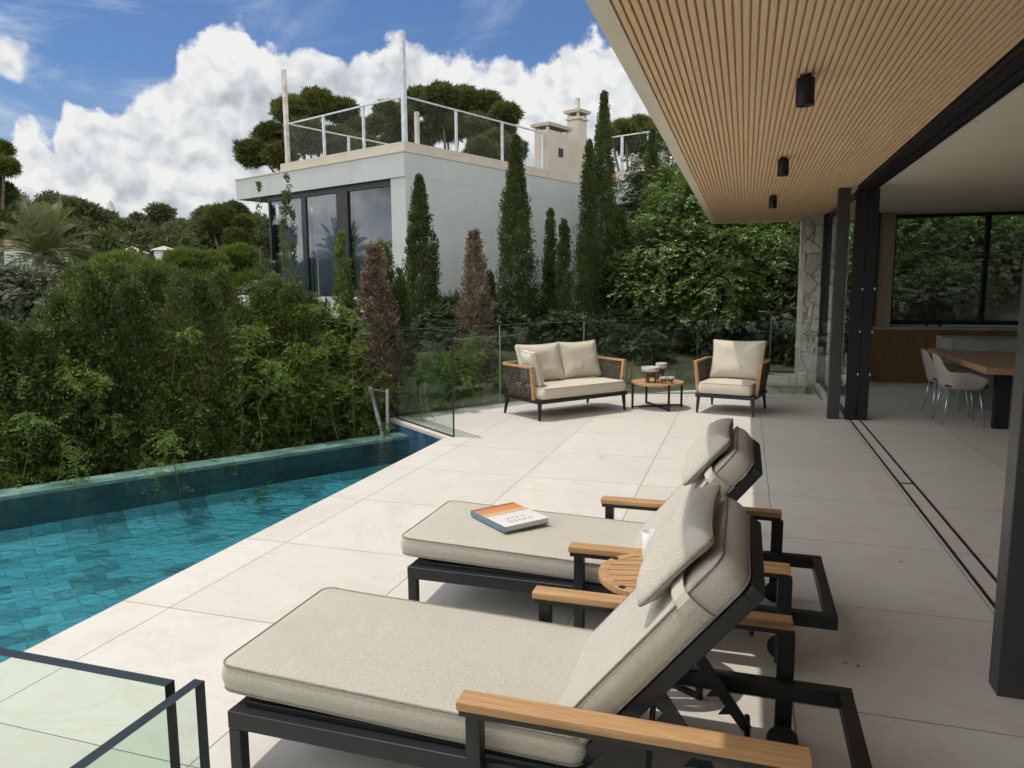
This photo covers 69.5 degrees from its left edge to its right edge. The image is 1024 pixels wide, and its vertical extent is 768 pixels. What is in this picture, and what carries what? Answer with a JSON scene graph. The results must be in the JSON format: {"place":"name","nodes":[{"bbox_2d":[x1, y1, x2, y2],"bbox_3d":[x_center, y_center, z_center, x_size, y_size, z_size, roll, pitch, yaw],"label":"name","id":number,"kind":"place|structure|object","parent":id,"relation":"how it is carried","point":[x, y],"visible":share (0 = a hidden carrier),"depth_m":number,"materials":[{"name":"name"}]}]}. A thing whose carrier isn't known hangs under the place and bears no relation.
{"place":"outdoors","nodes":[
{"label":"outdoors","id":0,"kind":"place"},
{"bbox_2d":[0,463,392,662],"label":"pool floor","id":1,"kind":"structure","parent":0,"point":[68,613],"depth_m":6.18,"materials":[{"name":"tile"}]},
{"bbox_2d":[0,439,408,530],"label":"pool wall","id":2,"kind":"structure","parent":0,"point":[89,501],"depth_m":7.09,"materials":[{"name":"tile"}]},
{"bbox_2d":[0,437,431,637],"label":"pool water","id":3,"kind":"structure","parent":0,"point":[151,483],"depth_m":6.17,"materials":[{"name":"liquid"}]},
{"bbox_2d":[0,0,675,225],"label":"sky","id":4,"kind":"structure","parent":0,"point":[131,104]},
{"bbox_2d":[1,285,816,466],"bbox_3d":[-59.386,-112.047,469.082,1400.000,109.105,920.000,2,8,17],"label":"ground","id":5,"kind":"structure","parent":0,"point":[680,366],"depth_m":12.09,"materials":[{"name":"plant"}]},
{"bbox_2d":[0,137,23,264],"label":"stone pine","id":6,"kind":"object","parent":5,"relation":"on","point":[10,165],"visible":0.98,"depth_m":21.80,"materials":[{"name":"green plant"}]},
{"bbox_2d":[0,257,73,362],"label":"bush","id":7,"kind":"object","parent":5,"relation":"on","point":[22,294],"visible":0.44,"depth_m":12.58,"materials":[{"name":"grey plant"}]},
{"bbox_2d":[0,315,84,488],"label":"hedge conifer","id":8,"kind":"object","parent":5,"relation":"on","point":[7,333],"visible":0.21,"depth_m":6.89,"materials":[{"name":"green plant"}]},
{"bbox_2d":[0,192,99,285],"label":"palm tree","id":9,"kind":"object","parent":5,"relation":"on","point":[40,235],"visible":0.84,"depth_m":18.67,"materials":[{"name":"green plant"}]},
{"bbox_2d":[9,286,141,480],"bbox_3d":[-4.500,0.768,7.652,1.598,3.536,1.454,-6,10,-38],"label":"hedge conifer","id":10,"kind":"object","parent":5,"relation":"on","point":[56,300],"visible":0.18,"depth_m":7.35,"materials":[{"name":"green plant"}]},
{"bbox_2d":[52,195,115,229],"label":"hillside pine","id":11,"kind":"object","parent":5,"relation":"on","point":[75,202],"visible":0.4,"depth_m":118.54,"materials":[{"name":"green plant"}]},
{"bbox_2d":[61,224,125,261],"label":"hillside pine","id":12,"kind":"object","parent":5,"relation":"on","point":[109,239],"visible":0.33,"depth_m":57.97,"materials":[{"name":"green plant"}]},
{"bbox_2d":[3,325,204,476],"bbox_3d":[-4.039,0.805,7.485,1.760,2.766,1.055,-7,10,-40],"label":"feathery creeper","id":13,"kind":"object","parent":5,"relation":"on","point":[192,335],"visible":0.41,"depth_m":7.29,"materials":[{"name":"green plant"}]},
{"bbox_2d":[79,257,154,466],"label":"hedge conifer","id":14,"kind":"object","parent":5,"relation":"on","point":[116,274],"visible":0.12,"depth_m":8.52,"materials":[{"name":"green plant"}]},
{"bbox_2d":[65,247,179,291],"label":"young pine","id":15,"kind":"object","parent":5,"relation":"on","point":[131,260],"visible":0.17,"depth_m":14.58,"materials":[{"name":"green plant"}]},
{"bbox_2d":[46,346,209,474],"bbox_3d":[-3.954,0.870,7.690,1.624,2.568,1.154,-8,10,-44],"label":"feathery creeper","id":16,"kind":"object","parent":5,"relation":"on","point":[95,409],"visible":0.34,"depth_m":7.45,"materials":[{"name":"green plant"}]},
{"bbox_2d":[123,201,178,227],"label":"hillside pine","id":17,"kind":"object","parent":5,"relation":"on","point":[158,213],"visible":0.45,"depth_m":139.81,"materials":[{"name":"green plant"}]},
{"bbox_2d":[118,220,209,257],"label":"hillside pine","id":18,"kind":"object","parent":5,"relation":"on","point":[171,236],"visible":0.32,"depth_m":53.05,"materials":[{"name":"green plant"}]},
{"bbox_2d":[128,260,228,455],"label":"hedge conifer","id":19,"kind":"object","parent":5,"relation":"on","point":[153,280],"visible":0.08,"depth_m":9.13,"materials":[{"name":"green plant"}]},
{"bbox_2d":[131,314,229,465],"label":"hedge conifer","id":20,"kind":"object","parent":5,"relation":"on","point":[169,323],"visible":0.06,"depth_m":8.04,"materials":[{"name":"green plant"}]},
{"bbox_2d":[130,266,244,451],"bbox_3d":[-3.974,0.443,9.147,1.559,3.782,1.606,-5,9,-31],"label":"hedge conifer","id":21,"kind":"object","parent":5,"relation":"on","point":[178,289],"visible":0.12,"depth_m":8.87,"materials":[{"name":"green plant"}]},
{"bbox_2d":[160,243,234,295],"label":"young pine","id":22,"kind":"object","parent":5,"relation":"on","point":[203,263],"visible":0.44,"depth_m":16.77,"materials":[{"name":"green plant"}]},
{"bbox_2d":[121,274,281,466],"bbox_3d":[-3.291,0.641,8.060,1.622,3.668,1.673,3,8,23],"label":"hedge conifer","id":23,"kind":"object","parent":5,"relation":"on","point":[199,292],"visible":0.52,"depth_m":7.84,"materials":[{"name":"green plant"}]},
{"bbox_2d":[160,362,284,458],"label":"feathery creeper","id":24,"kind":"object","parent":23,"relation":"attached to","point":[266,412],"visible":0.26,"depth_m":8.12,"materials":[{"name":"green plant"}]},
{"bbox_2d":[195,198,255,250],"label":"stone pine","id":25,"kind":"object","parent":5,"relation":"on","point":[229,222],"visible":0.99,"depth_m":41.40,"materials":[{"name":"green plant"}]},
{"bbox_2d":[196,261,281,460],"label":"hedge conifer","id":26,"kind":"object","parent":5,"relation":"on","point":[224,282],"visible":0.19,"depth_m":9.48,"materials":[{"name":"green plant"}]},
{"bbox_2d":[219,241,262,289],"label":"young pine","id":27,"kind":"object","parent":5,"relation":"on","point":[242,256],"visible":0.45,"depth_m":17.65,"materials":[{"name":"green plant"}]},
{"bbox_2d":[195,297,304,456],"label":"hedge conifer","id":28,"kind":"object","parent":5,"relation":"on","point":[240,308],"visible":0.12,"depth_m":8.46,"materials":[{"name":"green plant"}]},
{"bbox_2d":[221,284,340,456],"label":"hedge conifer","id":29,"kind":"object","parent":5,"relation":"on","point":[262,301],"visible":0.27,"depth_m":8.45,"materials":[{"name":"green plant"}]},
{"bbox_2d":[277,172,304,316],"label":"cypress tree","id":30,"kind":"object","parent":5,"relation":"on","point":[287,199],"visible":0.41,"depth_m":10.58,"materials":[{"name":"green plant"}]},
{"bbox_2d":[244,281,363,451],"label":"hedge conifer","id":31,"kind":"object","parent":5,"relation":"on","point":[289,296],"visible":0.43,"depth_m":8.50,"materials":[{"name":"green plant"}]},
{"bbox_2d":[230,82,400,233],"bbox_3d":[-9.040,-7.830,34.576,7.517,11.938,4.660,2,8,17],"label":"stone pine","id":32,"kind":"object","parent":5,"relation":"on","point":[263,144],"visible":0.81,"depth_m":33.37,"materials":[{"name":"green plant"}]},
{"bbox_2d":[287,298,359,443],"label":"hedge conifer","id":33,"kind":"object","parent":5,"relation":"on","point":[328,323],"visible":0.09,"depth_m":9.20,"materials":[{"name":"green plant"}]},
{"bbox_2d":[310,335,434,441],"bbox_3d":[-1.897,0.674,9.107,1.913,2.569,1.073,5,9,36],"label":"feathery creeper","id":34,"kind":"object","parent":33,"relation":"attached to","point":[376,419],"visible":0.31,"depth_m":8.85,"materials":[{"name":"green plant"}]},
{"bbox_2d":[330,230,357,439],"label":"cypress tree","id":35,"kind":"object","parent":5,"relation":"on","point":[345,287],"visible":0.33,"depth_m":9.32,"materials":[{"name":"green plant"}]},
{"bbox_2d":[326,292,381,439],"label":"hedge conifer","id":36,"kind":"object","parent":5,"relation":"on","point":[348,302],"visible":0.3,"depth_m":9.18,"materials":[{"name":"green plant"}]},
{"bbox_2d":[367,237,421,435],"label":"hedge conifer","id":37,"kind":"object","parent":5,"relation":"on","point":[390,275],"visible":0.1,"depth_m":9.78,"materials":[{"name":"green plant"}]},
{"bbox_2d":[380,266,423,419],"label":"cypress tree","id":38,"kind":"object","parent":5,"relation":"on","point":[401,291],"visible":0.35,"depth_m":9.82,"materials":[{"name":"green plant"}]},
{"bbox_2d":[234,31,590,326],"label":"neighbour house","id":39,"kind":"structure","parent":5,"relation":"on","point":[370,187],"depth_m":19.13,"materials":[{"name":"paint"}]},
{"bbox_2d":[267,179,390,296],"bbox_3d":[-4.795,-3.617,19.299,5.200,2.908,0.120,6,10,39],"label":"window front","id":40,"kind":"structure","parent":39,"relation":"in","point":[343,193],"depth_m":18.99,"materials":[{"name":"metal"}]},
{"bbox_2d":[401,172,443,343],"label":"cypress tree","id":41,"kind":"object","parent":5,"relation":"on","point":[423,291],"visible":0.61,"depth_m":13.00,"materials":[{"name":"green plant"}]},
{"bbox_2d":[403,298,474,352],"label":"shrub","id":42,"kind":"object","parent":5,"relation":"on","point":[439,338],"visible":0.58,"depth_m":12.52,"materials":[{"name":"green plant"}]},
{"bbox_2d":[408,344,493,411],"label":"shrub","id":43,"kind":"object","parent":5,"relation":"on","point":[428,361],"visible":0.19,"depth_m":11.28,"materials":[{"name":"green plant"}]},
{"bbox_2d":[378,79,525,149],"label":"stone pine","id":44,"kind":"object","parent":5,"relation":"on","point":[480,102],"visible":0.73,"depth_m":37.24,"materials":[{"name":"green plant"}]},
{"bbox_2d":[413,329,492,412],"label":"feathery creeper","id":45,"kind":"object","parent":5,"relation":"on","point":[461,362],"visible":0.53,"depth_m":10.26,"materials":[{"name":"green plant"}]},
{"bbox_2d":[448,228,500,381],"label":"dead conifer","id":46,"kind":"object","parent":5,"relation":"on","point":[473,256],"visible":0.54,"depth_m":11.63,"materials":[{"name":"brown plant"}]},
{"bbox_2d":[461,126,530,161],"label":"stone pine","id":47,"kind":"object","parent":5,"relation":"on","point":[478,147],"visible":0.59,"depth_m":29.54,"materials":[{"name":"green plant"}]},
{"bbox_2d":[474,307,539,350],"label":"shrub","id":48,"kind":"object","parent":5,"relation":"on","point":[518,330],"visible":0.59,"depth_m":12.55,"materials":[{"name":"green plant"}]},
{"bbox_2d":[495,133,544,320],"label":"cypress tree","id":49,"kind":"object","parent":5,"relation":"on","point":[512,221],"visible":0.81,"depth_m":13.26,"materials":[{"name":"green plant"}]},
{"bbox_2d":[539,206,558,317],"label":"cypress tree","id":50,"kind":"object","parent":5,"relation":"on","point":[548,284],"visible":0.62,"depth_m":13.66,"materials":[{"name":"green plant"}]},
{"bbox_2d":[549,217,575,313],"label":"cypress tree","id":51,"kind":"object","parent":5,"relation":"on","point":[561,271],"visible":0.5,"depth_m":13.24,"materials":[{"name":"green plant"}]},
{"bbox_2d":[533,306,603,343],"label":"shrub","id":52,"kind":"object","parent":5,"relation":"on","point":[549,332],"visible":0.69,"depth_m":12.61,"materials":[{"name":"green plant"}]},
{"bbox_2d":[570,138,609,319],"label":"cypress tree","id":53,"kind":"object","parent":5,"relation":"on","point":[589,210],"visible":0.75,"depth_m":14.32,"materials":[{"name":"green plant"}]},
{"bbox_2d":[579,89,628,317],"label":"cypress tree","id":54,"kind":"object","parent":5,"relation":"on","point":[604,141],"visible":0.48,"depth_m":14.68,"materials":[{"name":"green plant"}]},
{"bbox_2d":[584,317,635,357],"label":"shrub","id":55,"kind":"object","parent":5,"relation":"on","point":[610,338],"visible":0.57,"depth_m":12.59,"materials":[{"name":"green plant"}]},
{"bbox_2d":[593,113,665,171],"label":"stone pine","id":56,"kind":"object","parent":5,"relation":"on","point":[627,125],"visible":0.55,"depth_m":31.73,"materials":[{"name":"green plant"}]},
{"bbox_2d":[607,322,669,365],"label":"shrub","id":57,"kind":"object","parent":5,"relation":"on","point":[639,353],"visible":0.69,"depth_m":12.66,"materials":[{"name":"green plant"}]},
{"bbox_2d":[637,126,662,276],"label":"cypress tree","id":58,"kind":"object","parent":5,"relation":"on","point":[652,158],"visible":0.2,"depth_m":17.51,"materials":[{"name":"green plant"}]},
{"bbox_2d":[599,121,761,300],"bbox_3d":[6.204,-3.505,19.573,8.828,6.761,5.030,-1,8,-4],"label":"broadleaf tree","id":59,"kind":"object","parent":5,"relation":"on","point":[636,184],"visible":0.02,"depth_m":18.75,"materials":[{"name":"green plant"}]},
{"bbox_2d":[597,154,800,354],"bbox_3d":[4.478,-2.435,15.432,5.096,4.960,4.526,2,8,17],"label":"broadleaf tree","id":60,"kind":"object","parent":5,"relation":"on","point":[722,295],"visible":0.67,"depth_m":14.43,"materials":[{"name":"green plant"}]},
{"bbox_2d":[585,0,1023,699],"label":"modern villa","id":61,"kind":"object","parent":5,"relation":"on","point":[903,88],"visible":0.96,"depth_m":4.84,"materials":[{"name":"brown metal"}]},
{"bbox_2d":[819,189,867,419],"bbox_3d":[4.551,-1.122,10.272,0.127,2.681,3.483,2,8,17],"label":"sliding door","id":62,"kind":"structure","parent":61,"relation":"in","point":[858,205],"depth_m":8.84,"materials":[{"name":"metal"}]},
{"bbox_2d":[855,189,879,419],"bbox_3d":[4.675,-1.118,10.233,0.127,2.681,3.483,2,8,17],"label":"sliding door","id":63,"kind":"structure","parent":61,"relation":"in","point":[873,200],"depth_m":8.61,"materials":[{"name":"metal"}]},
{"bbox_2d":[890,211,1023,324],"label":"kitchen window","id":64,"kind":"structure","parent":61,"relation":"in","point":[988,222],"depth_m":11.98,"materials":[{"name":"metal"}]},
{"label":"deck base wall","id":65,"kind":"structure","parent":5,"relation":"on","visible":0},
{"bbox_2d":[855,382,1010,592],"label":"interior floor","id":66,"kind":"structure","parent":65,"relation":"on","point":[953,467],"depth_m":6.88,"materials":[{"name":"tile"}]},
{"bbox_2d":[869,326,1017,383],"bbox_3d":[8.049,-0.439,11.719,5.445,0.915,0.496,2,8,17],"label":"kitchen counter","id":67,"kind":"object","parent":66,"relation":"on","point":[896,355],"visible":0.5,"depth_m":12.01,"materials":[{"name":"brown wood"}]},
{"bbox_2d":[932,353,989,427],"bbox_3d":[5.141,0.053,8.525,0.545,0.811,0.574,2,8,17],"label":"dining chair","id":68,"kind":"object","parent":66,"relation":"on","point":[949,378],"visible":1,"depth_m":8.32,"materials":[{"name":"fabric"}]},
{"bbox_2d":[928,348,1015,428],"bbox_3d":[6.105,0.079,8.493,1.860,0.755,2.560,2,8,17],"label":"dining table","id":69,"kind":"object","parent":66,"relation":"on","point":[999,365],"visible":0.73,"depth_m":8.18,"materials":[{"name":"brown wood"}]},
{"bbox_2d":[932,335,1016,410],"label":"kitchen island","id":70,"kind":"structure","parent":66,"relation":"on","point":[980,343],"depth_m":9.45,"materials":[{"name":"grey stone"}]},
{"bbox_2d":[0,383,1023,767],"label":"deck paving","id":71,"kind":"structure","parent":0,"point":[912,635],"depth_m":3.84,"materials":[{"name":"beige tile"}]},
{"bbox_2d":[0,647,180,767],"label":"glass barrier","id":72,"kind":"object","parent":71,"relation":"on","point":[171,710],"visible":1,"depth_m":0.96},
{"bbox_2d":[70,679,209,767],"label":"glass barrier","id":73,"kind":"object","parent":71,"relation":"on","point":[198,685],"visible":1,"depth_m":0.92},
{"bbox_2d":[392,350,472,417],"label":"feathery creeper","id":74,"kind":"object","parent":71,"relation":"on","point":[421,400],"visible":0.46,"depth_m":9.49,"materials":[{"name":"green plant"}]},
{"bbox_2d":[222,484,871,767],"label":"sun lounger","id":75,"kind":"object","parent":71,"relation":"on","point":[414,683],"visible":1,"depth_m":2.28,"materials":[{"name":"beige fabric"}]},
{"bbox_2d":[502,340,626,421],"bbox_3d":[0.683,-0.084,9.468,1.534,0.890,0.851,-5,9,-34],"label":"woven sofa","id":76,"kind":"object","parent":71,"relation":"on","point":[554,372],"visible":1,"depth_m":9.33,"materials":[{"name":"fabric"}]},
{"bbox_2d":[401,418,837,662],"bbox_3d":[0.492,0.651,3.648,2.009,0.951,0.850,2,8,17],"label":"sun lounger","id":77,"kind":"object","parent":71,"relation":"on","point":[453,542],"visible":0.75,"depth_m":3.52,"materials":[{"name":"fabric"}]},
{"bbox_2d":[471,502,548,532],"bbox_3d":[-0.014,0.698,3.884,0.273,0.030,0.337,-5,9,-33],"label":"hardback book","id":78,"kind":"object","parent":77,"relation":"on","point":[508,517],"visible":1,"depth_m":3.84,"materials":[{"name":"paper"}]},
{"bbox_2d":[599,553,702,700],"bbox_3d":[0.585,0.984,3.013,0.465,0.455,0.465,0,8,3],"label":"side table","id":79,"kind":"object","parent":71,"relation":"on","point":[618,575],"visible":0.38,"depth_m":2.96,"materials":[{"name":"brown wood"}]},
{"bbox_2d":[631,378,683,411],"bbox_3d":[1.927,0.137,9.792,0.689,0.350,0.689,4,9,30],"label":"coffee table","id":80,"kind":"object","parent":71,"relation":"on","point":[651,383],"visible":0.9,"depth_m":9.71,"materials":[{"name":"brown wood"}]},
{"bbox_2d":[694,339,771,416],"bbox_3d":[2.831,-0.104,9.471,0.854,0.904,0.831,4,9,30],"label":"woven armchair","id":81,"kind":"object","parent":71,"relation":"on","point":[739,370],"visible":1,"depth_m":9.40,"materials":[{"name":"fabric"}]},
{"bbox_2d":[850,420,996,608],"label":"sliding door track","id":82,"kind":"structure","parent":71,"relation":"on","point":[985,594],"depth_m":4.99,"materials":[{"name":"metal"}]},
{"bbox_2d":[710,268,1021,361],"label":"back slope","id":83,"kind":"structure","parent":0,"point":[1009,311],"depth_m":14.62,"materials":[{"name":"plant"}]},
{"bbox_2d":[741,274,797,363],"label":"shrub","id":84,"kind":"object","parent":83,"relation":"on","point":[791,307],"visible":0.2,"depth_m":14.03,"materials":[{"name":"green plant"}]},
{"bbox_2d":[896,217,956,264],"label":"shrub","id":85,"kind":"object","parent":83,"relation":"on","point":[901,234],"visible":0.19,"depth_m":16.25,"materials":[{"name":"green plant"}]},
{"bbox_2d":[892,262,997,319],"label":"shrub","id":86,"kind":"object","parent":83,"relation":"on","point":[906,308],"visible":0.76,"depth_m":14.36,"materials":[{"name":"green plant"}]},
{"bbox_2d":[895,253,1010,319],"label":"shrub","id":87,"kind":"object","parent":83,"relation":"on","point":[971,289],"visible":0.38,"depth_m":14.46,"materials":[{"name":"green plant"}]},
{"bbox_2d":[898,216,1023,293],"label":"shrub","id":88,"kind":"object","parent":83,"relation":"on","point":[935,251],"visible":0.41,"depth_m":15.28,"materials":[{"name":"green plant"}]},
{"bbox_2d":[912,215,1023,281],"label":"shrub","id":89,"kind":"object","parent":83,"relation":"on","point":[1003,222],"visible":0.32,"depth_m":15.17,"materials":[{"name":"green plant"}]},
{"bbox_2d":[945,224,1023,301],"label":"shrub","id":90,"kind":"object","parent":83,"relation":"on","point":[1001,283],"visible":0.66,"depth_m":14.69,"materials":[{"name":"green plant"}]},
{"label":"ledge wall","id":91,"kind":"structure","parent":0,"visible":0},
{"bbox_2d":[29,358,174,496],"bbox_3d":[-3.951,0.989,7.146,1.337,2.481,1.367,-3,8,-20],"label":"feathery creeper","id":92,"kind":"object","parent":91,"relation":"on","point":[77,431],"visible":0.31,"depth_m":6.96,"materials":[{"name":"green plant"}]},
{"bbox_2d":[0,432,408,500],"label":"pool overflow ledge","id":93,"kind":"object","parent":91,"relation":"on","point":[24,491],"visible":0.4,"depth_m":7.20,"materials":[{"name":"tile"}]},
{"bbox_2d":[197,317,311,515],"bbox_3d":[-2.678,0.675,8.079,1.667,2.836,1.364,6,10,38],"label":"feathery creeper","id":94,"kind":"object","parent":91,"relation":"on","point":[268,365],"visible":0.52,"depth_m":7.95,"materials":[{"name":"green plant"}]},
{"bbox_2d":[230,329,330,450],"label":"feathery creeper","id":95,"kind":"object","parent":91,"relation":"on","point":[294,425],"visible":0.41,"depth_m":8.23,"materials":[{"name":"green plant"}]},
{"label":"overflow gutter","id":96,"kind":"structure","parent":0,"visible":0},
{"bbox_2d":[0,404,65,488],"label":"feathery creeper","id":97,"kind":"object","parent":96,"relation":"on","point":[26,417],"visible":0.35,"depth_m":6.60,"materials":[{"name":"green plant"}]},
{"bbox_2d":[0,405,102,488],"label":"feathery creeper","id":98,"kind":"object","parent":96,"relation":"on","point":[45,469],"visible":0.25,"depth_m":6.65,"materials":[{"name":"green plant"}]},
{"bbox_2d":[0,322,127,488],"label":"hedge conifer","id":99,"kind":"object","parent":96,"relation":"on","point":[34,346],"visible":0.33,"depth_m":6.92,"materials":[{"name":"green plant"}]},
{"bbox_2d":[0,340,139,482],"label":"feathery creeper","id":100,"kind":"object","parent":96,"relation":"on","point":[69,372],"visible":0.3,"depth_m":7.09,"materials":[{"name":"green plant"}]},
{"bbox_2d":[32,270,189,479],"bbox_3d":[-4.242,0.692,7.589,1.595,3.700,1.487,1,8,13],"label":"hedge conifer","id":101,"kind":"object","parent":96,"relation":"on","point":[95,288],"visible":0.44,"depth_m":7.29,"materials":[{"name":"green plant"}]},
{"bbox_2d":[60,276,210,476],"bbox_3d":[-3.815,0.693,7.796,1.758,3.638,1.685,-3,8,-18],"label":"hedge conifer","id":102,"kind":"object","parent":96,"relation":"on","point":[130,302],"visible":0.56,"depth_m":7.45,"materials":[{"name":"green plant"}]},
{"bbox_2d":[114,413,241,509],"bbox_3d":[-3.282,1.220,7.585,1.393,1.904,1.952,-7,10,-40],"label":"feathery creeper","id":103,"kind":"object","parent":96,"relation":"on","point":[167,437],"visible":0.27,"depth_m":7.24,"materials":[{"name":"green plant"}]},
{"bbox_2d":[144,390,272,478],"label":"feathery creeper","id":104,"kind":"object","parent":96,"relation":"on","point":[197,412],"visible":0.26,"depth_m":7.67,"materials":[{"name":"green plant"}]},
{"bbox_2d":[235,299,373,448],"bbox_3d":[-2.575,0.501,8.817,1.705,3.028,1.404,2,8,17],"label":"feathery creeper","id":105,"kind":"object","parent":96,"relation":"on","point":[319,310],"visible":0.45,"depth_m":8.57,"materials":[{"name":"green plant"}]},
{"bbox_2d":[270,302,392,442],"bbox_3d":[-2.020,0.519,8.720,1.689,2.999,1.125,-2,8,-10],"label":"feathery creeper","id":106,"kind":"object","parent":96,"relation":"on","point":[351,381],"visible":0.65,"depth_m":8.48,"materials":[{"name":"green plant"}]},
{"bbox_2d":[336,241,409,439],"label":"dead conifer","id":107,"kind":"object","parent":96,"relation":"on","point":[375,260],"visible":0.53,"depth_m":9.14,"materials":[{"name":"brown plant"}]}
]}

